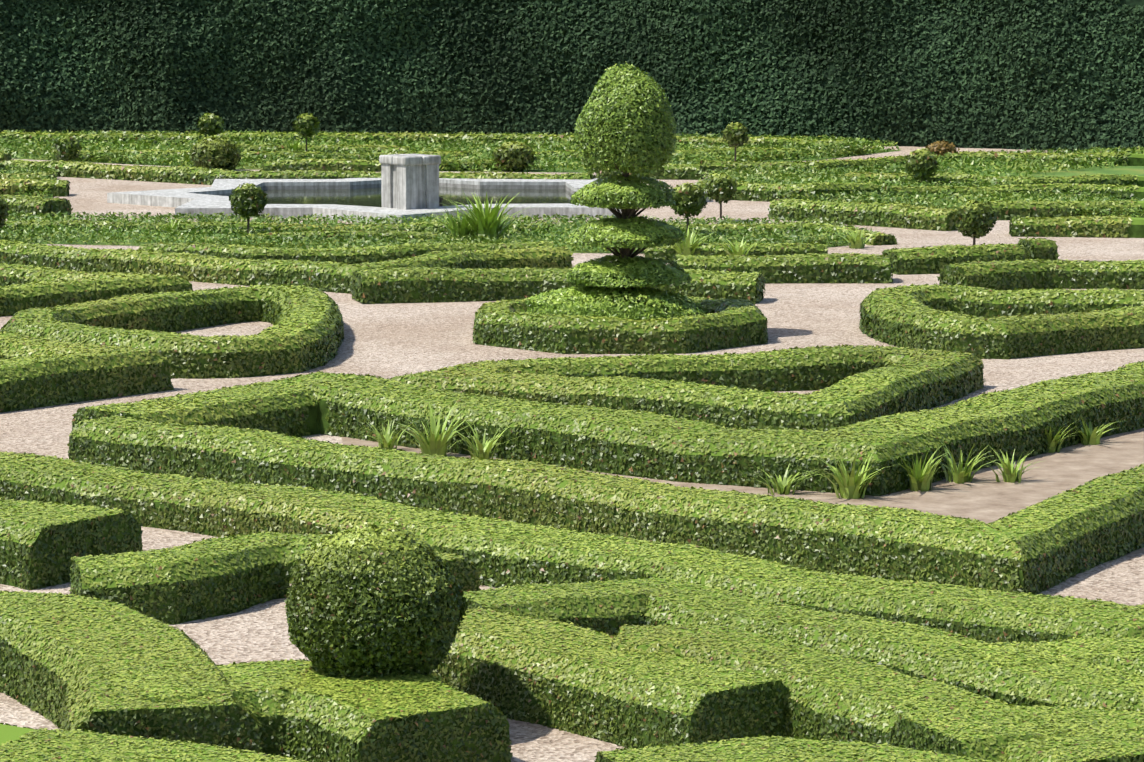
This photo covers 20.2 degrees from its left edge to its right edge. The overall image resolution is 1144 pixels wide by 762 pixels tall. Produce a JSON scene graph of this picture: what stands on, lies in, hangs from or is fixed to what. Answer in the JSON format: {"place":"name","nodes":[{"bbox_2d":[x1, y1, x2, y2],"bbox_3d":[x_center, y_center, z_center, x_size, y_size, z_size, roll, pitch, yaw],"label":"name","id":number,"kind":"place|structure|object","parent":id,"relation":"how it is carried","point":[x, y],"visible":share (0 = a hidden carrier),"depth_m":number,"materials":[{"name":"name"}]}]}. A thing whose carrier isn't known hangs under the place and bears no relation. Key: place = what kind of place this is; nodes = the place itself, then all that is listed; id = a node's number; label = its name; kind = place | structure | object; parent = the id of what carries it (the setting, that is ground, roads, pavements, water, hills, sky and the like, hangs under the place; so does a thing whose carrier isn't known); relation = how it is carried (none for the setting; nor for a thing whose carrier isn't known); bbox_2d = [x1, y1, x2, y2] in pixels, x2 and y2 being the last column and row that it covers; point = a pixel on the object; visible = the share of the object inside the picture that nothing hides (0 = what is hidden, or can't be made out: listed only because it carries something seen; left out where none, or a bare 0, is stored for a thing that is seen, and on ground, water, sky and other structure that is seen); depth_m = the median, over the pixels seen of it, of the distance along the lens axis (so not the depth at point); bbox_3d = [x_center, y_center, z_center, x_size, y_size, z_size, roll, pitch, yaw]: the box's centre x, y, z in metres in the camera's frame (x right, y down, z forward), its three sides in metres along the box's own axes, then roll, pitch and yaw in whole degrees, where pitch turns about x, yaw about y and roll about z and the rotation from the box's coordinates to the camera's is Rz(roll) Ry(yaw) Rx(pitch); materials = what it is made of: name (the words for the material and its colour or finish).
{"place":"outdoors","nodes":[
{"label":"outdoors","id":0,"kind":"place"},
{"bbox_2d":[212,183,585,195],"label":"fountain basin inner wall","id":1,"kind":"structure","parent":0,"point":[440,185],"depth_m":81.57,"materials":[{"name":"grey stone"}]},
{"bbox_2d":[0,0,1143,150],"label":"tall hedge","id":2,"kind":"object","parent":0,"point":[741,26],"depth_m":106.98,"materials":[{"name":"green plant"}]},
{"bbox_2d":[0,146,1143,761],"bbox_3d":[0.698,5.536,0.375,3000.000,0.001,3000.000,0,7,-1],"label":"gravel ground","id":3,"kind":"structure","parent":0,"point":[388,340],"depth_m":47.09,"materials":[{"name":"beige gravel"}]},
{"bbox_2d":[107,178,712,223],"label":"fountain basin","id":4,"kind":"object","parent":3,"relation":"on","point":[204,200],"visible":0.58,"depth_m":74.23,"materials":[{"name":"grey stone"}]},
{"bbox_2d":[262,187,571,206],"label":"fountain water","id":5,"kind":"structure","parent":4,"relation":"in","point":[370,197],"depth_m":78.94,"materials":[{"name":"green liquid"}]},
{"bbox_2d":[439,196,443,205],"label":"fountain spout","id":6,"kind":"object","parent":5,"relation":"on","point":[440,200],"visible":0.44,"depth_m":73.08,"materials":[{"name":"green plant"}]},
{"bbox_2d":[381,164,438,209],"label":"fountain pedestal","id":7,"kind":"object","parent":3,"relation":"on","point":[410,187],"visible":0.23,"depth_m":72.34,"materials":[{"name":"stone"}]},
{"bbox_2d":[379,154,440,165],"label":"pedestal cap","id":8,"kind":"object","parent":7,"relation":"on","point":[409,159],"visible":1,"depth_m":72.23,"materials":[{"name":"grey stone"}]},
{"bbox_2d":[0,221,848,252],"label":"bed grass","id":9,"kind":"structure","parent":3,"relation":"on","point":[143,243],"depth_m":66.09,"materials":[{"name":"green plant"}]},
{"bbox_2d":[1,146,896,172],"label":"bed grass","id":10,"kind":"structure","parent":3,"relation":"on","point":[578,169],"depth_m":93.69,"materials":[{"name":"green plant"}]},
{"bbox_2d":[0,113,997,677],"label":"round shrubs","id":11,"kind":"object","parent":3,"relation":"on","point":[328,653],"depth_m":23.14,"materials":[{"name":"green plant"}]},
{"bbox_2d":[67,137,975,295],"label":"trunks","id":12,"kind":"object","parent":3,"relation":"on","point":[623,214],"visible":0.12,"depth_m":48.83,"materials":[{"name":"brown plant"}]},
{"bbox_2d":[0,220,1143,761],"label":"low hedges","id":13,"kind":"object","parent":3,"relation":"on","point":[282,310],"depth_m":31.13,"materials":[{"name":"green plant"}]},
{"bbox_2d":[0,129,1143,253],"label":"bed grass","id":14,"kind":"structure","parent":3,"relation":"on","point":[854,146],"depth_m":81.08,"materials":[{"name":"green plant"}]},
{"bbox_2d":[0,131,1143,237],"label":"low hedges","id":15,"kind":"object","parent":3,"relation":"on","point":[656,172],"depth_m":82.95,"materials":[{"name":"green plant"}]},
{"bbox_2d":[525,61,708,320],"bbox_3d":[0.676,-2.862,48.840,2.822,3.984,2.609,0,7,-1],"label":"topiary yew","id":16,"kind":"object","parent":3,"relation":"on","point":[599,288],"depth_m":48.29,"materials":[{"name":"green plant"}]},
{"bbox_2d":[161,137,1120,498],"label":"grass tufts","id":17,"kind":"object","parent":3,"relation":"on","point":[487,223],"visible":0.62,"depth_m":36.77,"materials":[{"name":"green plant"}]},
{"bbox_2d":[342,428,1143,555],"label":"earth between hedges","id":18,"kind":"object","parent":3,"relation":"on","point":[985,496],"visible":0.11,"depth_m":34.89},
{"bbox_2d":[701,165,1143,209],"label":"bed grass","id":19,"kind":"structure","parent":3,"relation":"on","point":[1126,170],"depth_m":89.05,"materials":[{"name":"green plant"}]}
]}

